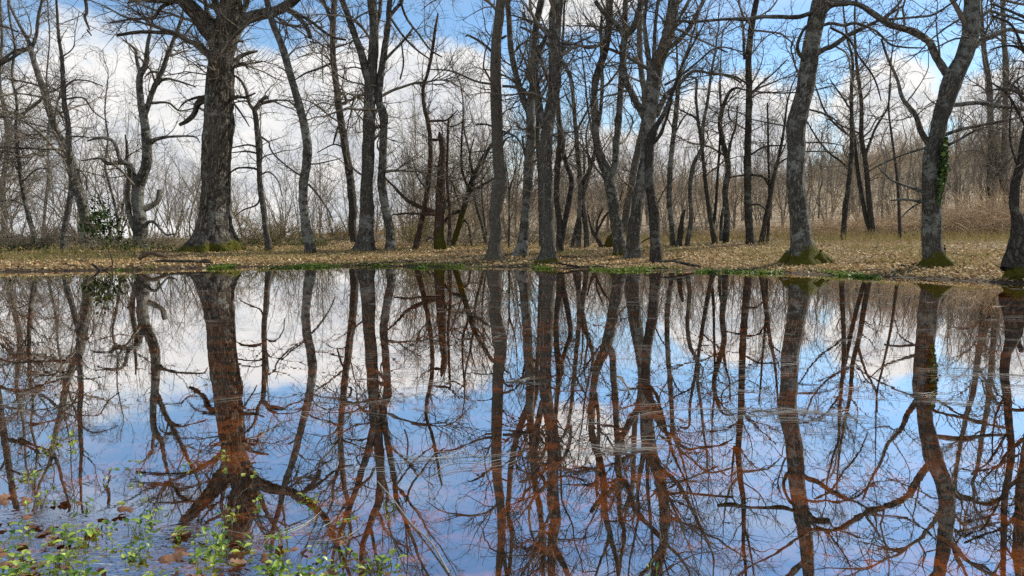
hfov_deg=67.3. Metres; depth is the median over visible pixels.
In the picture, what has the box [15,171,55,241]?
slender sapling
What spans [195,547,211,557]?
water plant
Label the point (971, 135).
slope tree
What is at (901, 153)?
slope tree
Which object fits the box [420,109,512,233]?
slender sapling
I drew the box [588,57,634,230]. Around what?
slender sapling
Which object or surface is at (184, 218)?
slender sapling
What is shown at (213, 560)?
water plant
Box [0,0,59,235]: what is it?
bare tree
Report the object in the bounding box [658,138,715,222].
slender sapling
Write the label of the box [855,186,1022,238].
brush shrub
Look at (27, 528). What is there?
water plant
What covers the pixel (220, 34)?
old oak
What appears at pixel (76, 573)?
water plant
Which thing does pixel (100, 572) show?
water plant
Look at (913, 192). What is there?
slender sapling
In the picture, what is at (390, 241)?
slim tree
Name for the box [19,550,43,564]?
water plant
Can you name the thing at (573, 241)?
leaning tree
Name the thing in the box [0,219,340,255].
undergrowth
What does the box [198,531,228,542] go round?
water plant
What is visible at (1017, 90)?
tree
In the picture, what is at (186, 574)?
oak leaf
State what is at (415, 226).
scrub bush
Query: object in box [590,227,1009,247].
dry grass
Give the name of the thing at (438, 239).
dead tree
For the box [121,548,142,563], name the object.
water plant
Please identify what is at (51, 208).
slender sapling
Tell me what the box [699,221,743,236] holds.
brush shrub
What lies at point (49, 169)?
slender sapling
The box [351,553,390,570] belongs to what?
water plant
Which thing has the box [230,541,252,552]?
water plant
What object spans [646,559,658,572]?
water plant
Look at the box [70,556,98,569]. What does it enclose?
water plant
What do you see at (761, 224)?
brush shrub
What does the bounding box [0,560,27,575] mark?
water plant
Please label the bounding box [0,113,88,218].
slender sapling
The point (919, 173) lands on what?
slender sapling
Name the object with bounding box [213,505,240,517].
water plant
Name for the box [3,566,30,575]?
water plant
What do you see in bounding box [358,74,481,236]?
slender sapling
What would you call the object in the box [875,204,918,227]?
brush shrub
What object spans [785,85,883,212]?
slender sapling
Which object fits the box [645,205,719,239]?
scrub bush
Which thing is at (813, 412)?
straw bundle
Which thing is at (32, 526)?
oak leaf
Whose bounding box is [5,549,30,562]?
water plant
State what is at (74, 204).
slender sapling
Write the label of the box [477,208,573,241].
scrub bush
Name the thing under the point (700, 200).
slender sapling
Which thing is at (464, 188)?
slender sapling
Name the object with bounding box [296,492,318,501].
water plant
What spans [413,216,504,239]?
scrub bush
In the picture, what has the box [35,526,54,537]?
oak leaf
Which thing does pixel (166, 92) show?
sky
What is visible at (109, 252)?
dead seedling
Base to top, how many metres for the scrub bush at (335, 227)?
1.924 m
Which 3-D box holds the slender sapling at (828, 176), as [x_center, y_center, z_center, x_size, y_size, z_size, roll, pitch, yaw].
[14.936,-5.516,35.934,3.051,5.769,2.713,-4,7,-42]
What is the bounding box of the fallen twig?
[380,261,408,262]
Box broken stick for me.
[91,263,111,270]
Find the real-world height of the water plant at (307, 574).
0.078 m
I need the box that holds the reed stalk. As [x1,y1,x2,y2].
[377,481,449,573]
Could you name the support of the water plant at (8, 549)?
in the water
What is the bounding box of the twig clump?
[456,251,521,261]
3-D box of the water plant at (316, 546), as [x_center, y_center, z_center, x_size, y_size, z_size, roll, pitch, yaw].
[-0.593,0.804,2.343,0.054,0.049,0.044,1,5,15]
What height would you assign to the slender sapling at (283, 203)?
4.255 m
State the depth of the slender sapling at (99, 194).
25.12 m
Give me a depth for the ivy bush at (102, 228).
21.60 m
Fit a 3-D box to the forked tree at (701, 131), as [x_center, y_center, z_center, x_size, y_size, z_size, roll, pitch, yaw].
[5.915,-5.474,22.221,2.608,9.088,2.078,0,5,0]
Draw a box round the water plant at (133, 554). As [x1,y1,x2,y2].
[128,548,147,559]
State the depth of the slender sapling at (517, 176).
41.50 m
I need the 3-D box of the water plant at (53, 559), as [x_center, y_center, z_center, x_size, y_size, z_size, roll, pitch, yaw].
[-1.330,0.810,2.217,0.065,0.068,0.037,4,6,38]
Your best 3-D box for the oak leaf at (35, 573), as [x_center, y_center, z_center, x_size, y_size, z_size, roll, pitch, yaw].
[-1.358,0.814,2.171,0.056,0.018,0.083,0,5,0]
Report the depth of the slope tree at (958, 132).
66.28 m
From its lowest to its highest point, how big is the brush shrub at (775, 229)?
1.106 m
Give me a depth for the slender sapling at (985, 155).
45.25 m
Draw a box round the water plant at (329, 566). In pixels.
[320,564,338,575]
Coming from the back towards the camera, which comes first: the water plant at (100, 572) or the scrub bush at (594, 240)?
the scrub bush at (594, 240)
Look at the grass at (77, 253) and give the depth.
18.76 m
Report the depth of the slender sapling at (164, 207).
27.82 m
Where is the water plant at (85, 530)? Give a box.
[76,529,96,541]
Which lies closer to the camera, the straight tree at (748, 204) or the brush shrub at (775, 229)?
the straight tree at (748, 204)
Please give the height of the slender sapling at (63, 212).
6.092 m
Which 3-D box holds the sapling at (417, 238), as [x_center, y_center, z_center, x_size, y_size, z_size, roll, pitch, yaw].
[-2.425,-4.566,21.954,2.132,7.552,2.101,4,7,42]
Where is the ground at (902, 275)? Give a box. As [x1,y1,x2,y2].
[0,154,1023,283]
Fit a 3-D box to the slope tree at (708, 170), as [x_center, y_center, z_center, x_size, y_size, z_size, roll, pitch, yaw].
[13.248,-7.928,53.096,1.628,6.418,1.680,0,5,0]
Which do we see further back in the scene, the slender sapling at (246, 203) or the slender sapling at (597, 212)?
the slender sapling at (246, 203)
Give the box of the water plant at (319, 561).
[315,556,332,566]
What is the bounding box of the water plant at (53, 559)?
[45,555,58,571]
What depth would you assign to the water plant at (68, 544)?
2.32 m
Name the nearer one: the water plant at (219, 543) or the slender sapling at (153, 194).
the water plant at (219, 543)
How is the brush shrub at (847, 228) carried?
on the ground at (902, 275)
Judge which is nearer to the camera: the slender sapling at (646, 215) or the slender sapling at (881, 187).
the slender sapling at (881, 187)
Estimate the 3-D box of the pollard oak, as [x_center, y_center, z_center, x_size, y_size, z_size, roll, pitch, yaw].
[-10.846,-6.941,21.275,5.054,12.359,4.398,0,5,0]
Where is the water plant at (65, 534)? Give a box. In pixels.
[53,531,76,544]
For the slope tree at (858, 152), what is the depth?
47.76 m
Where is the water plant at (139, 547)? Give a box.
[126,543,152,554]
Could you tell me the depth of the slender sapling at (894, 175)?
39.26 m
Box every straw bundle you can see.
[229,512,365,547]
[351,446,521,478]
[574,436,694,454]
[627,404,882,430]
[880,389,985,404]
[921,368,1023,392]
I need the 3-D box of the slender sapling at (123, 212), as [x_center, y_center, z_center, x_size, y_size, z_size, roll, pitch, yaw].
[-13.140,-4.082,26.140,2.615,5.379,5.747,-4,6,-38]
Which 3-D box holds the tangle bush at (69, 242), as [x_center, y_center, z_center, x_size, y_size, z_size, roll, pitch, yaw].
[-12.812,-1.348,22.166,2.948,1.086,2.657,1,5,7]
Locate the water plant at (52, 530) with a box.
[50,525,55,538]
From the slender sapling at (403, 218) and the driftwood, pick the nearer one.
the driftwood
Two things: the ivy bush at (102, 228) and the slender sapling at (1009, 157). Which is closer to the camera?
the ivy bush at (102, 228)
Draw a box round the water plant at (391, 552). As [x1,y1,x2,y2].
[375,549,406,569]
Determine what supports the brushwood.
on the ground at (902, 275)
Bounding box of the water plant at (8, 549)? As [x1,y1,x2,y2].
[0,541,23,552]
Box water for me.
[0,266,1023,575]
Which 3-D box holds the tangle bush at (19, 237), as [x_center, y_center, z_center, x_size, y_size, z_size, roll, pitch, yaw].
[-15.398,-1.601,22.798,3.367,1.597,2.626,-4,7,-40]
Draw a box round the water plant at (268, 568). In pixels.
[263,565,279,573]
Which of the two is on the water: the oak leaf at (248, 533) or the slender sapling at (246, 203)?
the oak leaf at (248, 533)
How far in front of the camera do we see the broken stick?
15.66 m
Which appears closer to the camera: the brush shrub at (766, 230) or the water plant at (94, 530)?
the water plant at (94, 530)
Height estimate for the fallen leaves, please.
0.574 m
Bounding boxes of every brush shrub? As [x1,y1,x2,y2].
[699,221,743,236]
[709,218,776,238]
[730,219,787,235]
[731,216,819,236]
[732,215,785,233]
[757,219,837,235]
[771,181,980,236]
[775,207,878,237]
[779,208,862,233]
[810,194,919,230]
[811,215,892,231]
[812,216,878,235]
[816,212,901,235]
[817,186,1010,236]
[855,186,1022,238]
[863,192,1000,235]
[874,173,1023,236]
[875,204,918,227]
[881,178,1023,214]
[886,198,1005,225]
[897,177,1023,234]
[907,189,1023,235]
[944,176,1023,226]
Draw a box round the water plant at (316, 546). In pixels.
[307,542,326,551]
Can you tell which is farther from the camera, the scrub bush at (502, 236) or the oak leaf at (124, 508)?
the scrub bush at (502, 236)
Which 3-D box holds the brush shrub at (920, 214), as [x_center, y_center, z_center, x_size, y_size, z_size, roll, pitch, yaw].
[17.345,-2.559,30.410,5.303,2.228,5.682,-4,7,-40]
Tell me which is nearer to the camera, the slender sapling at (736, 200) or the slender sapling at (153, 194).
the slender sapling at (153, 194)
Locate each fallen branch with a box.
[558,262,603,267]
[660,258,703,267]
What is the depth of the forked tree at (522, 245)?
18.80 m
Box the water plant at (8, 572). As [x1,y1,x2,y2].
[0,569,16,575]
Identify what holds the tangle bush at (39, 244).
on the ground at (902, 275)
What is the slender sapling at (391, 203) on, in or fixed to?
on the ground at (902, 275)
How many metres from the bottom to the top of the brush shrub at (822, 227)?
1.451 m
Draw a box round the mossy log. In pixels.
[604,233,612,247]
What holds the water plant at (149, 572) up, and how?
in the water
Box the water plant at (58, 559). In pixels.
[56,553,74,564]
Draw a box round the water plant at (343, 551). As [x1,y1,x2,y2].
[334,548,357,558]
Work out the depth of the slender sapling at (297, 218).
33.41 m
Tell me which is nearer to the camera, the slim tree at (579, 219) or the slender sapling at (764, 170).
the slim tree at (579, 219)
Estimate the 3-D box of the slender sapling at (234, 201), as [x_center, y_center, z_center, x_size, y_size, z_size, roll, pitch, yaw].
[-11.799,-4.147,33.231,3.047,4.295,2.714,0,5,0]
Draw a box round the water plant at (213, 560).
[210,556,221,567]
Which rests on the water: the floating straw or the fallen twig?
the floating straw
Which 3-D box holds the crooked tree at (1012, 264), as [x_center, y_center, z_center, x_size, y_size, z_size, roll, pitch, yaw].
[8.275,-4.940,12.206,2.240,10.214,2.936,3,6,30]
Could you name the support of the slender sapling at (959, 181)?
on the ground at (902, 275)
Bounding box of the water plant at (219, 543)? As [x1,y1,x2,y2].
[212,539,225,555]
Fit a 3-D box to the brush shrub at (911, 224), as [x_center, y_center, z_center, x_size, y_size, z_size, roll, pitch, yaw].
[13.088,-2.519,26.863,5.095,2.700,6.193,-4,6,-40]
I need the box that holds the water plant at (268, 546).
[264,532,290,549]
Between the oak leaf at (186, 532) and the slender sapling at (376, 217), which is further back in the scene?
the slender sapling at (376, 217)
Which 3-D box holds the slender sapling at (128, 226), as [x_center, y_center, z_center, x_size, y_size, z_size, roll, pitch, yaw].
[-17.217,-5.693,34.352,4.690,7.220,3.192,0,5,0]
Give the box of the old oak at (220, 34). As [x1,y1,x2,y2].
[50,0,378,253]
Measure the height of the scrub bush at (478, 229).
1.638 m
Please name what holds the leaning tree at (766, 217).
on the ground at (902, 275)
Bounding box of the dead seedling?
[104,238,113,265]
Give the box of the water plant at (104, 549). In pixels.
[96,544,126,551]
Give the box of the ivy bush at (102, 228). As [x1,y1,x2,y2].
[56,189,133,248]
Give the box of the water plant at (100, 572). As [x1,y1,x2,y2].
[64,569,106,575]
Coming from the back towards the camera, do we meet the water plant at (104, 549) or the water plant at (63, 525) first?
the water plant at (63, 525)
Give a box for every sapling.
[0,48,86,240]
[0,56,102,204]
[0,57,105,235]
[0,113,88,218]
[0,159,42,239]
[1,53,175,244]
[1,63,121,241]
[2,123,107,232]
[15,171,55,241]
[19,165,72,222]
[32,122,126,236]
[36,158,106,233]
[58,140,185,234]
[77,78,180,238]
[79,42,129,235]
[85,85,181,243]
[120,137,200,236]
[121,120,200,239]
[130,149,240,238]
[136,113,235,213]
[148,168,196,235]
[153,145,199,236]
[158,144,232,225]
[160,105,253,230]
[164,171,196,237]
[169,138,232,238]
[188,140,242,222]
[188,155,277,217]
[231,149,278,237]
[231,156,290,225]
[231,170,271,237]
[238,132,302,237]
[245,148,314,238]
[262,123,338,237]
[273,143,354,234]
[280,116,392,230]
[284,114,346,237]
[296,131,359,235]
[329,119,410,235]
[333,135,393,230]
[333,145,425,235]
[357,99,467,230]
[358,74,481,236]
[374,72,465,234]
[374,148,417,234]
[391,0,470,249]
[404,106,505,230]
[405,81,487,226]
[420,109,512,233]
[431,27,533,232]
[434,97,512,230]
[450,89,562,220]
[450,90,565,236]
[472,61,581,237]
[475,98,523,247]
[514,73,598,219]
[516,73,592,231]
[520,116,571,222]
[534,93,634,228]
[567,138,630,235]
[571,97,674,209]
[581,83,656,213]
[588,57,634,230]
[605,92,687,224]
[623,106,696,212]
[624,85,712,214]
[633,124,713,228]
[654,94,730,224]
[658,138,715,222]
[660,120,733,225]
[679,135,736,230]
[697,103,774,231]
[713,94,783,219]
[716,66,794,221]
[732,139,828,225]
[733,102,854,228]
[759,90,837,206]
[762,98,857,222]
[762,104,833,218]
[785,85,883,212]
[805,113,864,225]
[805,126,890,222]
[821,121,885,218]
[828,120,909,219]
[862,139,904,215]
[867,0,932,238]
[867,121,921,215]
[873,98,1023,212]
[878,75,966,212]
[885,105,954,212]
[903,68,1014,208]
[909,90,1018,210]
[919,110,982,208]
[924,55,1023,204]
[951,51,1023,205]
[953,72,1023,207]
[983,112,1022,198]
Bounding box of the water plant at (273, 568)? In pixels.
[255,560,285,575]
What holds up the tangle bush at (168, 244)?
on the ground at (902, 275)
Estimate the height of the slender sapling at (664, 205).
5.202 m
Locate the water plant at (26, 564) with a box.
[5,563,30,575]
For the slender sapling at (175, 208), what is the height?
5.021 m
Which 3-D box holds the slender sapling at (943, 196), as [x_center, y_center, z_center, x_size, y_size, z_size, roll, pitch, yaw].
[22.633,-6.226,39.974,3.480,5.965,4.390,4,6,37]
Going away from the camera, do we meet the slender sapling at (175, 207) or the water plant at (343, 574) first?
the water plant at (343, 574)
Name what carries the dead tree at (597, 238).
on the ground at (902, 275)
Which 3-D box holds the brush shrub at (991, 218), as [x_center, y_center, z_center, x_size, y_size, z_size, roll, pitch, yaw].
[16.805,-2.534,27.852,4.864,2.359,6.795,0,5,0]
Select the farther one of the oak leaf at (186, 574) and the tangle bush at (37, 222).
the tangle bush at (37, 222)
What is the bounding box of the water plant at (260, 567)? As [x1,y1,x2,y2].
[252,559,279,575]
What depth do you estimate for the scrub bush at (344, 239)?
30.66 m
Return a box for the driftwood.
[151,259,212,263]
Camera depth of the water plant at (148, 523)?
2.50 m
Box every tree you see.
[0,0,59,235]
[0,0,66,245]
[0,0,98,209]
[0,0,135,247]
[12,0,79,235]
[20,0,129,251]
[231,60,334,251]
[254,0,356,253]
[269,0,404,242]
[271,0,487,251]
[274,0,492,250]
[373,82,513,249]
[393,90,525,247]
[416,0,552,260]
[438,26,515,243]
[446,0,652,263]
[460,0,607,256]
[479,0,594,251]
[495,4,545,246]
[513,0,770,258]
[516,0,604,247]
[535,0,661,255]
[544,0,636,246]
[556,90,610,247]
[585,0,703,233]
[587,184,622,246]
[635,56,765,243]
[637,0,715,262]
[656,0,736,245]
[662,4,952,242]
[680,0,750,245]
[680,145,690,202]
[684,144,696,218]
[693,130,715,214]
[695,0,832,243]
[696,0,955,265]
[706,150,715,202]
[723,20,844,242]
[770,136,777,218]
[804,0,1023,268]
[807,0,895,239]
[807,127,818,193]
[813,113,835,217]
[817,0,920,237]
[827,116,863,210]
[838,99,865,213]
[864,116,900,218]
[872,96,903,185]
[895,114,911,203]
[898,120,921,197]
[913,0,1023,208]
[948,97,970,202]
[950,1,1023,280]
[950,87,965,181]
[953,97,986,184]
[956,0,1023,203]
[957,0,1023,179]
[968,83,999,204]
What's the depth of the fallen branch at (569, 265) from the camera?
16.25 m
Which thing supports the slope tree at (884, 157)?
on the ground at (902, 275)
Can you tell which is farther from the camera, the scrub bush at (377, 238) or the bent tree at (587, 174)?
the scrub bush at (377, 238)
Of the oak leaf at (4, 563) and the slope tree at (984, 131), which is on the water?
the oak leaf at (4, 563)
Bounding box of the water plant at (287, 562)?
[276,559,292,569]
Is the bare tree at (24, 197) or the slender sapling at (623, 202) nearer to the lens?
the bare tree at (24, 197)
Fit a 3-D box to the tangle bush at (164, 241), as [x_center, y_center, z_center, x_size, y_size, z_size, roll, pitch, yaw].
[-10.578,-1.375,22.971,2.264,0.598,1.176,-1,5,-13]
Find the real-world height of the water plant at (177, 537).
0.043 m
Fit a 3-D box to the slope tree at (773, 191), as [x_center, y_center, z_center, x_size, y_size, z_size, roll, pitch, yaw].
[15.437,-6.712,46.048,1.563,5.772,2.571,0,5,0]
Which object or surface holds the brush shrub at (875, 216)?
on the ground at (902, 275)
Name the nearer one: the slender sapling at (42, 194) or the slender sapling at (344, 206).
the slender sapling at (42, 194)
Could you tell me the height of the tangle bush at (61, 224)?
1.618 m
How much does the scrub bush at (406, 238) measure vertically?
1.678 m
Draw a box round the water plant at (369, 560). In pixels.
[365,554,385,568]
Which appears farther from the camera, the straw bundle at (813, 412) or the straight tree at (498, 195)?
the straight tree at (498, 195)
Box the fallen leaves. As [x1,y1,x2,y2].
[0,236,1023,281]
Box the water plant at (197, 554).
[189,551,209,563]
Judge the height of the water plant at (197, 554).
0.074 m
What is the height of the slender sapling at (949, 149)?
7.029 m
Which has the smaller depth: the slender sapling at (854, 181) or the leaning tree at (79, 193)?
the leaning tree at (79, 193)
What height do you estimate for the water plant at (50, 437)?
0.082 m
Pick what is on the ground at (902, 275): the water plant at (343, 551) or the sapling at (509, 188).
the sapling at (509, 188)
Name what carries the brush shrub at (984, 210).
on the ground at (902, 275)
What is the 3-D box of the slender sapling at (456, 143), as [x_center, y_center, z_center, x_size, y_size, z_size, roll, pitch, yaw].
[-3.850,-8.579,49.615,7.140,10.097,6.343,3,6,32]
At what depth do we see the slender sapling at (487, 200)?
38.56 m
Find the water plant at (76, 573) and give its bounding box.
[59,567,91,575]
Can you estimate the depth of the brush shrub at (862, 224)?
27.32 m
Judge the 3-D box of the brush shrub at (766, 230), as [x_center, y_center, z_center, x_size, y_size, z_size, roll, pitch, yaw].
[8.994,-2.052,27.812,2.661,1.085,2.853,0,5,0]
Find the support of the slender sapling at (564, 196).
on the ground at (902, 275)
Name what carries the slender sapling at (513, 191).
on the ground at (902, 275)
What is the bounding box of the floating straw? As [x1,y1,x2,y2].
[0,275,1023,437]
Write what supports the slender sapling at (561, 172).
on the ground at (902, 275)
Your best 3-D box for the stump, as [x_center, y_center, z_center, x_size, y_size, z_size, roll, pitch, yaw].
[4.818,-1.571,22.088,0.266,1.360,0.228,4,6,36]
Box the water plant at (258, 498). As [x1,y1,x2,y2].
[252,494,261,506]
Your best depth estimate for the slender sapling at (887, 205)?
40.74 m
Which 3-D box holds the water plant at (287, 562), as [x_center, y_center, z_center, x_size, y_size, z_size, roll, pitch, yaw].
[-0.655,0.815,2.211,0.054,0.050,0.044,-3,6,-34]
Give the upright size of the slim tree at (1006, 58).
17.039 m
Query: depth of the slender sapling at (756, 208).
34.08 m
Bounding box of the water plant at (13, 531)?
[9,518,33,533]
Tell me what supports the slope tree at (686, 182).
on the ground at (902, 275)
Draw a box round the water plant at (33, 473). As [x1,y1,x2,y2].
[23,468,53,477]
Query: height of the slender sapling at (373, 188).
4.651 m
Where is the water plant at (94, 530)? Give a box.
[85,526,99,540]
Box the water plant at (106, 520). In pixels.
[102,519,117,529]
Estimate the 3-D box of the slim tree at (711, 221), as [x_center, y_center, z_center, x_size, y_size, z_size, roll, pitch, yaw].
[5.562,-3.935,22.430,3.745,5.893,2.577,-2,5,-21]
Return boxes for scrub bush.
[181,213,277,240]
[232,199,316,245]
[233,215,296,242]
[235,216,297,243]
[249,211,330,239]
[260,219,321,245]
[291,225,351,247]
[297,202,359,240]
[299,212,382,240]
[342,201,395,238]
[347,226,385,241]
[374,205,455,241]
[376,195,476,245]
[377,220,413,240]
[402,223,474,245]
[413,204,519,243]
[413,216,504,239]
[431,221,502,246]
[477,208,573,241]
[479,226,515,240]
[487,205,556,244]
[533,217,599,244]
[566,219,642,242]
[590,222,626,236]
[641,216,684,235]
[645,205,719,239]
[661,209,735,236]
[677,218,717,234]
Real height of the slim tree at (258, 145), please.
5.584 m
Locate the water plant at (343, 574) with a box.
[320,573,345,575]
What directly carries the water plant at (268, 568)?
in the water
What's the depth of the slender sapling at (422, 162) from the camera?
46.19 m
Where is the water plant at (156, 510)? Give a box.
[145,507,167,517]
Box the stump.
[675,210,685,246]
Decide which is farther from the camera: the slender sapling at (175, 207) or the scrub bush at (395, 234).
the slender sapling at (175, 207)
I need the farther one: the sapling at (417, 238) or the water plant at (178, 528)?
the sapling at (417, 238)
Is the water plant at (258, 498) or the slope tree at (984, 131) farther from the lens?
the slope tree at (984, 131)
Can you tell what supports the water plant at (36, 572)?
in the water
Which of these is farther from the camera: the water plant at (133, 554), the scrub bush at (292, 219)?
the scrub bush at (292, 219)
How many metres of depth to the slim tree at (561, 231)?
20.85 m
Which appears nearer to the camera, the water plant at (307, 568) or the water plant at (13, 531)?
the water plant at (307, 568)
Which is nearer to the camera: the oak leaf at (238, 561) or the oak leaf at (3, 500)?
the oak leaf at (238, 561)
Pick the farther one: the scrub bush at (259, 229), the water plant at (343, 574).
the scrub bush at (259, 229)
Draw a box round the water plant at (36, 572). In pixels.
[16,567,49,574]
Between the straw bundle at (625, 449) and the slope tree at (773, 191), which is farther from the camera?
the slope tree at (773, 191)
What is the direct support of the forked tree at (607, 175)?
on the ground at (902, 275)
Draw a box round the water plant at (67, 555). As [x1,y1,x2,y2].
[43,549,71,566]
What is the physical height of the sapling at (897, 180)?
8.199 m
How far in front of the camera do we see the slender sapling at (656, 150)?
46.90 m
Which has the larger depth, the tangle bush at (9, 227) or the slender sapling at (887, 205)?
the slender sapling at (887, 205)
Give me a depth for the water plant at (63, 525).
2.47 m
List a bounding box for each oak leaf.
[0,495,8,503]
[0,561,10,566]
[11,564,36,569]
[19,496,32,503]
[24,569,40,575]
[26,524,43,528]
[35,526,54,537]
[46,535,59,541]
[97,513,125,519]
[117,506,132,511]
[158,551,189,562]
[170,530,191,540]
[172,570,183,575]
[173,547,186,553]
[184,573,202,575]
[227,558,245,563]
[243,530,254,542]
[260,551,268,560]
[324,568,339,575]
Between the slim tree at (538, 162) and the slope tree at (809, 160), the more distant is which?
the slope tree at (809, 160)
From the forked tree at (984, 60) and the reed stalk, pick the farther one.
the forked tree at (984, 60)
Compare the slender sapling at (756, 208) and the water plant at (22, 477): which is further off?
the slender sapling at (756, 208)
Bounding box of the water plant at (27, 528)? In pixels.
[16,526,34,537]
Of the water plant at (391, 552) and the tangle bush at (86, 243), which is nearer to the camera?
the water plant at (391, 552)
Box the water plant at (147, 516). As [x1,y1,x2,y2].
[122,514,160,532]
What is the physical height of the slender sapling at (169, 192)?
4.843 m
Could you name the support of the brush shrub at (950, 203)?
on the ground at (902, 275)
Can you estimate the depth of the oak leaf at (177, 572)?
2.18 m
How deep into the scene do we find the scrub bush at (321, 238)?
23.62 m
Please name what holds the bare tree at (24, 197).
on the ground at (902, 275)
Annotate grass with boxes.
[0,236,1001,268]
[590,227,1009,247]
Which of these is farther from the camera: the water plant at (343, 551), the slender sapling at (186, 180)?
the slender sapling at (186, 180)
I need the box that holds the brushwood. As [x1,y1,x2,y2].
[250,118,1023,237]
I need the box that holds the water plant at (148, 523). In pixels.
[138,521,151,529]
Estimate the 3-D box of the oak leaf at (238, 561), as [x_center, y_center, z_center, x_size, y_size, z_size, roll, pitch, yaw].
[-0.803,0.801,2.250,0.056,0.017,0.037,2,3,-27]
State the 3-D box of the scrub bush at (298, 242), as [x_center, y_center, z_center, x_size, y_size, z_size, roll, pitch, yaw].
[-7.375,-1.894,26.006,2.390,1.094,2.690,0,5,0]
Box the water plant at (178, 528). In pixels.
[172,525,187,535]
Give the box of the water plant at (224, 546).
[202,539,229,554]
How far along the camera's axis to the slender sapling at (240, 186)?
40.98 m
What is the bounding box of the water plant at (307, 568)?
[286,565,311,575]
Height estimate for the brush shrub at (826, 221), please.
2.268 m
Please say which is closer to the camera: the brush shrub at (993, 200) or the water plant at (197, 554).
the water plant at (197, 554)
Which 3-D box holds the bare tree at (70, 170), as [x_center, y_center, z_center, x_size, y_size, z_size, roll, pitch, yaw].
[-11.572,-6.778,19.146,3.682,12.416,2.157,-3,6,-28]
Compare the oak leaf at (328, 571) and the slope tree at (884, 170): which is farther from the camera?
the slope tree at (884, 170)
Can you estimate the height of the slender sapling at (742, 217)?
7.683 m
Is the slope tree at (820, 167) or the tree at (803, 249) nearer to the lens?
the tree at (803, 249)
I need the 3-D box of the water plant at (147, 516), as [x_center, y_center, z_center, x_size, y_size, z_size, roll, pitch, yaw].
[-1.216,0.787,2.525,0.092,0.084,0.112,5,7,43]
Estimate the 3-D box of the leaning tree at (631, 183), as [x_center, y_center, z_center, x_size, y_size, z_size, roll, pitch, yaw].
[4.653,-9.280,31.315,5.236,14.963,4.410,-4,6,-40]
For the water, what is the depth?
3.88 m
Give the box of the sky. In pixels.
[0,0,1023,237]
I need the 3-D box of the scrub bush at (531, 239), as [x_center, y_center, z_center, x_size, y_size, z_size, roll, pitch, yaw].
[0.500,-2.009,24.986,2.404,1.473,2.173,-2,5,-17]
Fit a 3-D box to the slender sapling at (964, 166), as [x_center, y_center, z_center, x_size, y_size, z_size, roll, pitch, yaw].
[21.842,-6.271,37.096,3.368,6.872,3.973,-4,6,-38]
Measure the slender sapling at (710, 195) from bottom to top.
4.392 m
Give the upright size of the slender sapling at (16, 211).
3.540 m
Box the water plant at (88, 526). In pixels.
[77,521,110,533]
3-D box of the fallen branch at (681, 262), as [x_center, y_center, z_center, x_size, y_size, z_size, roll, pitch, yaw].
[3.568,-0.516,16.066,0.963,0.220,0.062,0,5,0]
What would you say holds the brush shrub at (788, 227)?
on the ground at (902, 275)
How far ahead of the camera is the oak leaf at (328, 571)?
2.17 m
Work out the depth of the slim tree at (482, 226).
24.94 m
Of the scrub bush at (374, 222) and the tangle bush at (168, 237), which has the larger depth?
the scrub bush at (374, 222)
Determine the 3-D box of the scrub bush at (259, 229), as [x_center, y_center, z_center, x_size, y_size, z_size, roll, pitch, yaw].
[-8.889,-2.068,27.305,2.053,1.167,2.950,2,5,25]
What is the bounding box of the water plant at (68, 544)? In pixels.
[61,541,82,557]
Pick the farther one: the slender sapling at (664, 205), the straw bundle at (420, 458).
the slender sapling at (664, 205)
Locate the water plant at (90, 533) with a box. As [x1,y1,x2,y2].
[67,529,92,545]
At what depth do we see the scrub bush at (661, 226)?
30.85 m
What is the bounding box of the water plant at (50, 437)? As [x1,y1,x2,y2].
[47,433,60,441]
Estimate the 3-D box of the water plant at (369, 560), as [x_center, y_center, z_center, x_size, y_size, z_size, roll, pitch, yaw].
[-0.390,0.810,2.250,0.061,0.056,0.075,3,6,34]
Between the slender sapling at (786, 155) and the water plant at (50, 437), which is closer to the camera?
the water plant at (50, 437)
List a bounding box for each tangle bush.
[0,206,91,249]
[0,209,60,246]
[0,211,80,243]
[0,213,47,244]
[27,201,124,243]
[30,229,131,248]
[49,226,130,250]
[84,215,160,248]
[114,227,184,243]
[120,232,182,246]
[123,227,189,242]
[133,232,181,248]
[173,230,190,241]
[189,223,262,242]
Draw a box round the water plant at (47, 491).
[45,486,55,497]
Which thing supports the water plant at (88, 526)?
in the water
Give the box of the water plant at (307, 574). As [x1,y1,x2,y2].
[301,567,324,575]
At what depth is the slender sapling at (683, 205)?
37.41 m
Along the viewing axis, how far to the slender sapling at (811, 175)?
33.91 m
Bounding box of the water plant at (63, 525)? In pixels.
[55,523,71,535]
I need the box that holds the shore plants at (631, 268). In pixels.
[115,262,881,278]
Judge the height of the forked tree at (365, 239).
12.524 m
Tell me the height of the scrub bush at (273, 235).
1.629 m
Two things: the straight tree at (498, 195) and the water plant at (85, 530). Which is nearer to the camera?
the water plant at (85, 530)
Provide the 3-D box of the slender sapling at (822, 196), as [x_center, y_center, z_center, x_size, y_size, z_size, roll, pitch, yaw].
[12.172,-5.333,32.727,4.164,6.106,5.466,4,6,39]
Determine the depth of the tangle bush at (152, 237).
26.17 m
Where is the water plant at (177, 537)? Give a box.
[171,529,192,540]
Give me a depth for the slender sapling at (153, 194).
27.74 m
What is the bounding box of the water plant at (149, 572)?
[145,567,165,575]
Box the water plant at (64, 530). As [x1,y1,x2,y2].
[48,524,79,534]
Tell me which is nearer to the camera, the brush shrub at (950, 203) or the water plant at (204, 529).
the water plant at (204, 529)
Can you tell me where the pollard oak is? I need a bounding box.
[46,0,219,249]
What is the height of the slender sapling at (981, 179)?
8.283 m
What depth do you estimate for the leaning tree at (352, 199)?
28.18 m
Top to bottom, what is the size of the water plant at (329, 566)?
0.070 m
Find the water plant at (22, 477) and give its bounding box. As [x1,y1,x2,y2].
[12,471,32,481]
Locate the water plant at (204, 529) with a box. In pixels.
[202,522,227,538]
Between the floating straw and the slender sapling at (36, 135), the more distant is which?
the slender sapling at (36, 135)

